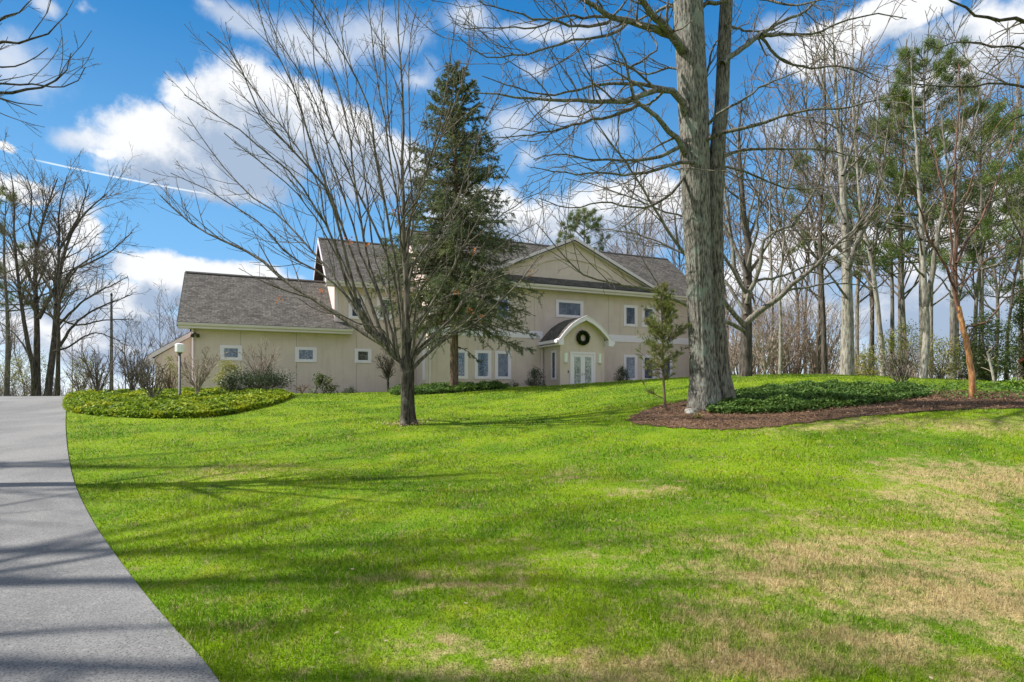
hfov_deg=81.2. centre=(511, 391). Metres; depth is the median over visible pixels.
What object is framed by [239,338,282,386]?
bare shrub
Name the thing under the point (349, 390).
evergreen shrub
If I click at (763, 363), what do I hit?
bare shrub
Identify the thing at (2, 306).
bare tree
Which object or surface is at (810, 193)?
pine tree
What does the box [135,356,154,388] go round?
bare shrub
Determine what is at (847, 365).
bare tree
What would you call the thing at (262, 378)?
evergreen shrub
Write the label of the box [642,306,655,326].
window
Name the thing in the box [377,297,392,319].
window
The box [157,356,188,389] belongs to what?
olive shrub
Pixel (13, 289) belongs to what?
bare tree
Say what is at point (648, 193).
bare tree
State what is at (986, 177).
pine tree
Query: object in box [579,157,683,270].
bare tree
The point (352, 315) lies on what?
window
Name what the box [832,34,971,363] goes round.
bare tree
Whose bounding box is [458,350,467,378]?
window
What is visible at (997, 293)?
bare tree
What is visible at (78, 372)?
olive shrub
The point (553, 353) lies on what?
window
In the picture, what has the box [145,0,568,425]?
maple tree
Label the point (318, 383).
broadleaf shrub
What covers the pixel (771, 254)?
bare tree
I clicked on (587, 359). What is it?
door
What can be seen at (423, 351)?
window
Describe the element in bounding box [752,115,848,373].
bare tree
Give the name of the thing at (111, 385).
utility pole
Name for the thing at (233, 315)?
house
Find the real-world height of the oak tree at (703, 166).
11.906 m
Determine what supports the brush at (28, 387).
on the ground at (576, 489)
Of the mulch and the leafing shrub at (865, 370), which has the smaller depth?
the mulch
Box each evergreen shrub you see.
[0,353,30,395]
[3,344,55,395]
[214,372,241,392]
[229,365,296,389]
[342,386,357,392]
[508,380,518,386]
[949,334,986,379]
[952,306,1023,380]
[998,284,1023,380]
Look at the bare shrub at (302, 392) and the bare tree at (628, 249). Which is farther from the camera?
the bare tree at (628, 249)
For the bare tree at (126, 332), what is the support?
on the ground at (576, 489)
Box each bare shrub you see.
[62,365,92,390]
[72,344,122,391]
[113,339,154,391]
[133,352,171,396]
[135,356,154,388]
[159,368,177,388]
[175,346,227,393]
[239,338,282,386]
[291,384,308,393]
[752,320,783,373]
[877,345,920,381]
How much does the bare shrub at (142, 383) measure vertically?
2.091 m
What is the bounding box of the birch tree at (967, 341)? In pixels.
[851,7,1023,397]
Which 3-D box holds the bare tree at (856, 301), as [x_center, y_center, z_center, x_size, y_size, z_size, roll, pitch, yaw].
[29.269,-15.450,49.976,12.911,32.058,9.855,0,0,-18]
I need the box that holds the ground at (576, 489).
[66,375,1023,681]
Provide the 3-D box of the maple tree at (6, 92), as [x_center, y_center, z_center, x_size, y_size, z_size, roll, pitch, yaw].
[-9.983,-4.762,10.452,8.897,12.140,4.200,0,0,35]
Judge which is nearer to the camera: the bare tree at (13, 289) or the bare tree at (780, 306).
the bare tree at (780, 306)
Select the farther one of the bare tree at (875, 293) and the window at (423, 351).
the window at (423, 351)
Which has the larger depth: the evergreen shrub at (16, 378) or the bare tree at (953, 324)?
the evergreen shrub at (16, 378)
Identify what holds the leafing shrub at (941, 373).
on the ground at (576, 489)
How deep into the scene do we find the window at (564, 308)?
39.11 m
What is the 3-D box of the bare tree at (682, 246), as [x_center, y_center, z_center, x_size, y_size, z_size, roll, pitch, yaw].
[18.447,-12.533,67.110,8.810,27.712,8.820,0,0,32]
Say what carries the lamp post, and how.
on the ground at (576, 489)
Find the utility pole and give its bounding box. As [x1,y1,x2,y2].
[109,293,113,390]
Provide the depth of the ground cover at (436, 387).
27.82 m
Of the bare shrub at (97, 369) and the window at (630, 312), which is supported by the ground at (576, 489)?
the bare shrub at (97, 369)
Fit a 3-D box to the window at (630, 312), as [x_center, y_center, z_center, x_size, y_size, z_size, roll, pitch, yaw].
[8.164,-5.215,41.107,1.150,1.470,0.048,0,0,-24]
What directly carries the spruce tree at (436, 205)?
on the ground at (576, 489)
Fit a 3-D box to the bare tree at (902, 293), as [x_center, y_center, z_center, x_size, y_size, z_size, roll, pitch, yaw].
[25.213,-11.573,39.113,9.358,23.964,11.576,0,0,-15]
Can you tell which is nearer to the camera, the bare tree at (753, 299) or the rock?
the rock
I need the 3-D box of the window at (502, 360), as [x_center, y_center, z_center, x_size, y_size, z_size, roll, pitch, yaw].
[-0.554,-1.655,37.190,1.100,1.750,0.048,0,0,-24]
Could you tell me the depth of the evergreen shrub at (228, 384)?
25.56 m
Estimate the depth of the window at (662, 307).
42.13 m
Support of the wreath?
attached to the house
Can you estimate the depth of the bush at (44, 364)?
51.94 m
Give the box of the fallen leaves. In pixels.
[104,427,1023,681]
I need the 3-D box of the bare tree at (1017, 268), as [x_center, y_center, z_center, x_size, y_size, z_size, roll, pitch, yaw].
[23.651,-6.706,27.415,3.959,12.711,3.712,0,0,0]
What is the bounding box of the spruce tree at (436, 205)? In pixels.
[364,59,543,385]
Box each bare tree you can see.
[0,234,33,351]
[0,239,16,330]
[0,290,32,378]
[0,312,41,392]
[47,304,90,391]
[61,305,103,388]
[105,301,143,386]
[109,312,165,384]
[141,278,173,350]
[147,282,189,347]
[163,308,185,343]
[500,191,524,238]
[504,194,554,244]
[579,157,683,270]
[591,206,656,256]
[598,128,682,267]
[635,156,684,272]
[653,194,764,303]
[681,169,767,345]
[708,6,855,360]
[723,63,860,372]
[723,153,794,372]
[725,55,899,373]
[745,0,928,375]
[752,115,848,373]
[753,78,833,373]
[760,0,887,374]
[762,17,957,374]
[783,0,905,374]
[792,22,924,375]
[804,0,1023,373]
[829,50,934,375]
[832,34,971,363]
[855,25,1023,377]
[860,35,1000,377]
[903,110,1023,376]
[906,39,1007,378]
[910,35,1023,378]
[926,30,1023,370]
[943,20,1023,286]
[952,22,1023,380]
[968,170,1023,380]
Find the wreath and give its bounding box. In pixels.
[576,330,590,345]
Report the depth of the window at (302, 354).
34.79 m
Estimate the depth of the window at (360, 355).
36.13 m
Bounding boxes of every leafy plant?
[979,380,1006,387]
[1000,377,1023,389]
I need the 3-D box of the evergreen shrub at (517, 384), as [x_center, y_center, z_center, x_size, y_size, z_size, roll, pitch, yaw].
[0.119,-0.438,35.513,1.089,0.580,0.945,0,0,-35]
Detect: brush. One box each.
[0,367,154,395]
[678,274,1022,380]
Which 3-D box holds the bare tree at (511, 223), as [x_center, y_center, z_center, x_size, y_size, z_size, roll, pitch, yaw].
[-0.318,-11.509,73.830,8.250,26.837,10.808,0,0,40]
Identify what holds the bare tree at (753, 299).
on the ground at (576, 489)
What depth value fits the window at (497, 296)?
37.25 m
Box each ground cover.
[62,386,293,418]
[388,380,510,394]
[706,378,931,413]
[923,380,1023,399]
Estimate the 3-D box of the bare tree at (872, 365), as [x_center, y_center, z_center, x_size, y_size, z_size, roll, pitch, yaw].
[23.308,-11.299,37.981,5.644,21.309,4.940,0,0,0]
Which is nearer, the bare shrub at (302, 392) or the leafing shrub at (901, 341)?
the leafing shrub at (901, 341)
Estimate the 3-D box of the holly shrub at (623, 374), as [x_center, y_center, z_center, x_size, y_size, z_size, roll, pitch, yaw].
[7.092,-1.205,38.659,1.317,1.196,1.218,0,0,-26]
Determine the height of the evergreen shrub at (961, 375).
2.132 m
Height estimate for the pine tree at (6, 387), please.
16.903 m
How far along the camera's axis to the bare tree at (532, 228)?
66.73 m
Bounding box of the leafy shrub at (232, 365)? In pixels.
[209,355,240,387]
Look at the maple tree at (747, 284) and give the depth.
24.66 m
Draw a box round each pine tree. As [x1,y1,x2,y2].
[0,185,70,395]
[555,204,621,252]
[784,141,869,373]
[823,32,1023,366]
[828,94,950,375]
[910,97,1023,379]
[958,121,1023,305]
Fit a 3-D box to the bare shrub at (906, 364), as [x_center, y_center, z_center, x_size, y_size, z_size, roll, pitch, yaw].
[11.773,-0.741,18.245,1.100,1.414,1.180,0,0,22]
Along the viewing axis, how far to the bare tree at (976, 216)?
48.87 m
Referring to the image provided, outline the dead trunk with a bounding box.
[982,346,995,381]
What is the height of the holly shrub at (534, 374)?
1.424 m
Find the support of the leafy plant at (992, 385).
on the ground at (576, 489)
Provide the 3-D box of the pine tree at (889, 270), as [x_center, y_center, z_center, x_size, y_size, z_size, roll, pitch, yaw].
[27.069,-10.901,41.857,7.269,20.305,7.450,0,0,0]
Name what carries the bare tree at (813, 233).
on the ground at (576, 489)
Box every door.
[572,354,582,383]
[583,355,592,382]
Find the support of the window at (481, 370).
in the house
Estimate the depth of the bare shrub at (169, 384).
27.37 m
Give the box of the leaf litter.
[379,418,437,428]
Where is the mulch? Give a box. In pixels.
[626,390,1023,429]
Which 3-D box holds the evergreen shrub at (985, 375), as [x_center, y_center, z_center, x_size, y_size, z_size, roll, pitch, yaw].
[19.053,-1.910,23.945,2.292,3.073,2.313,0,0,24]
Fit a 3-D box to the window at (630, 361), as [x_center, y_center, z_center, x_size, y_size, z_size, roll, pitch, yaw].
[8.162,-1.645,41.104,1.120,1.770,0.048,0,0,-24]
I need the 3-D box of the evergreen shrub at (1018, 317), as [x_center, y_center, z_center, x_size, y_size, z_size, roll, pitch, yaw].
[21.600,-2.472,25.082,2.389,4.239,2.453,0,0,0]
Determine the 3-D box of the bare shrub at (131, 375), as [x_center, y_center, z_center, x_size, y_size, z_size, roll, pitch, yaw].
[-16.648,-1.011,26.245,1.859,2.657,1.381,0,0,0]
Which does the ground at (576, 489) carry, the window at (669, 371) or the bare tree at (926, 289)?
the bare tree at (926, 289)
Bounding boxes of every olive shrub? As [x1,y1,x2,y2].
[62,356,94,390]
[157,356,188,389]
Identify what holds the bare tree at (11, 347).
on the ground at (576, 489)
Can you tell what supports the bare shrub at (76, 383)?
on the ground at (576, 489)
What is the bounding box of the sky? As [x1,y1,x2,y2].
[0,0,1023,394]
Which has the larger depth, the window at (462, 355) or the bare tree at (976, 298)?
the bare tree at (976, 298)
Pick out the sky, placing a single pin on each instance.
(116, 102)
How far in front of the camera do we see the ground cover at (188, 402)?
21.36 m
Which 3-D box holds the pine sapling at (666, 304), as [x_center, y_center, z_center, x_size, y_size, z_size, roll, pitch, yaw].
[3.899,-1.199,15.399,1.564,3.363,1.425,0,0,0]
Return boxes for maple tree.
[0,0,101,136]
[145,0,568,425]
[486,58,890,376]
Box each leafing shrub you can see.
[839,343,889,375]
[868,319,933,376]
[916,334,962,378]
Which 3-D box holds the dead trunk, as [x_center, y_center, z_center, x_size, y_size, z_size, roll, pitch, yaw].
[16.910,-0.863,21.165,0.423,1.561,0.327,0,0,26]
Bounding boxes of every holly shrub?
[524,367,548,385]
[612,364,630,380]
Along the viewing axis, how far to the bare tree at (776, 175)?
45.98 m
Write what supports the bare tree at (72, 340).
on the ground at (576, 489)
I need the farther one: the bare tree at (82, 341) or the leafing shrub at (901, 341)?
the bare tree at (82, 341)
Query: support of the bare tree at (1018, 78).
on the ground at (576, 489)
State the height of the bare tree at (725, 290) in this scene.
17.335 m
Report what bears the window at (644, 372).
in the house
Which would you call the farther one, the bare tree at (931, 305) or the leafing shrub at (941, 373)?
the bare tree at (931, 305)
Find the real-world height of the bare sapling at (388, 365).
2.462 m
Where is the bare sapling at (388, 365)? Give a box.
[372,349,395,391]
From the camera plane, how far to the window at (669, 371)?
42.42 m
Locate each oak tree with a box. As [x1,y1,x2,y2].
[403,0,919,410]
[901,0,1023,154]
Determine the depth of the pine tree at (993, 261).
37.53 m
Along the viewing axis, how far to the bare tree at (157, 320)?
73.89 m
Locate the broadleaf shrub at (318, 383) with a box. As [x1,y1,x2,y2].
[308,371,339,393]
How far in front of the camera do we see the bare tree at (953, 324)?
30.09 m
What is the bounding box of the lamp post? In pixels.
[175,343,184,395]
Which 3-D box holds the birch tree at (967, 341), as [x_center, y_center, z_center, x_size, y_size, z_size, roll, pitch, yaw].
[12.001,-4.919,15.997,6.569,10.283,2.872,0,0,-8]
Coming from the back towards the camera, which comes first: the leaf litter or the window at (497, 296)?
the window at (497, 296)
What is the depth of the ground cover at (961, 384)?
17.23 m
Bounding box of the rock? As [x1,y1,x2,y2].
[684,408,698,413]
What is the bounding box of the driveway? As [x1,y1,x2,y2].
[0,396,219,681]
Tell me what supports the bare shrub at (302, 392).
on the ground at (576, 489)
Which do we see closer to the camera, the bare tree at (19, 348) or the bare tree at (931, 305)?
the bare tree at (931, 305)
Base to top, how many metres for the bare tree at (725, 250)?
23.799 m
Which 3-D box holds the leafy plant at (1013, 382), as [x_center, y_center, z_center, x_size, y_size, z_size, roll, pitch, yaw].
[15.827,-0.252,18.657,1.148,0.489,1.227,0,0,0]
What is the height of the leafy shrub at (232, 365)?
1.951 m
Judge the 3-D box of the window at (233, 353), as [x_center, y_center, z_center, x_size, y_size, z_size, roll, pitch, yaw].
[-15.603,-2.160,33.166,1.120,0.840,0.048,0,0,-24]
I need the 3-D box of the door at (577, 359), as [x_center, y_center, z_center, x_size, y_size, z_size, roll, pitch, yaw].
[4.045,-1.100,36.816,0.762,2.400,0.093,0,0,-24]
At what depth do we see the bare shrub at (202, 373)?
24.62 m
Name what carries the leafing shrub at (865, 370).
on the ground at (576, 489)
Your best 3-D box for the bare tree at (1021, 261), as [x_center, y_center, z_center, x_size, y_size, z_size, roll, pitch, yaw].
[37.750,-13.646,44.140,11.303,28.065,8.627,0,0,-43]
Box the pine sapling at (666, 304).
[634,281,691,408]
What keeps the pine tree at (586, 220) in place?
on the ground at (576, 489)
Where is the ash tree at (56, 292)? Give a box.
[0,127,168,395]
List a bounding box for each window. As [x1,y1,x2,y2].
[220,345,241,360]
[295,347,316,361]
[349,295,364,318]
[354,348,371,362]
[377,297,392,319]
[422,350,424,379]
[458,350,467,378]
[474,350,490,378]
[495,296,510,320]
[495,351,510,378]
[551,350,555,379]
[556,299,582,317]
[623,305,637,326]
[624,355,636,379]
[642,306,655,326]
[642,355,654,378]
[659,307,672,328]
[659,356,671,377]
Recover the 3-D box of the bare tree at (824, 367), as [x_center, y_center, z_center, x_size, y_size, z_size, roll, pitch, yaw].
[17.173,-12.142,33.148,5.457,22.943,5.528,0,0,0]
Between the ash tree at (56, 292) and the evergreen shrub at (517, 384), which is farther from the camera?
the ash tree at (56, 292)
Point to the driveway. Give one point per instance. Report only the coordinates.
(77, 604)
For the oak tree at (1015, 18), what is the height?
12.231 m
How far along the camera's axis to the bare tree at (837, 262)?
44.17 m
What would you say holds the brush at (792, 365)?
on the ground at (576, 489)
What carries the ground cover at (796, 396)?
on the mulch
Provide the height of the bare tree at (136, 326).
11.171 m
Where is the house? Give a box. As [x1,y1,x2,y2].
[143,230,688,392]
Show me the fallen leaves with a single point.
(712, 661)
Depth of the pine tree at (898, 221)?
33.51 m
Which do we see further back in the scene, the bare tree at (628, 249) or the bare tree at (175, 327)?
the bare tree at (175, 327)
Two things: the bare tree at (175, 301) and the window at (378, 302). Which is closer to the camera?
the window at (378, 302)

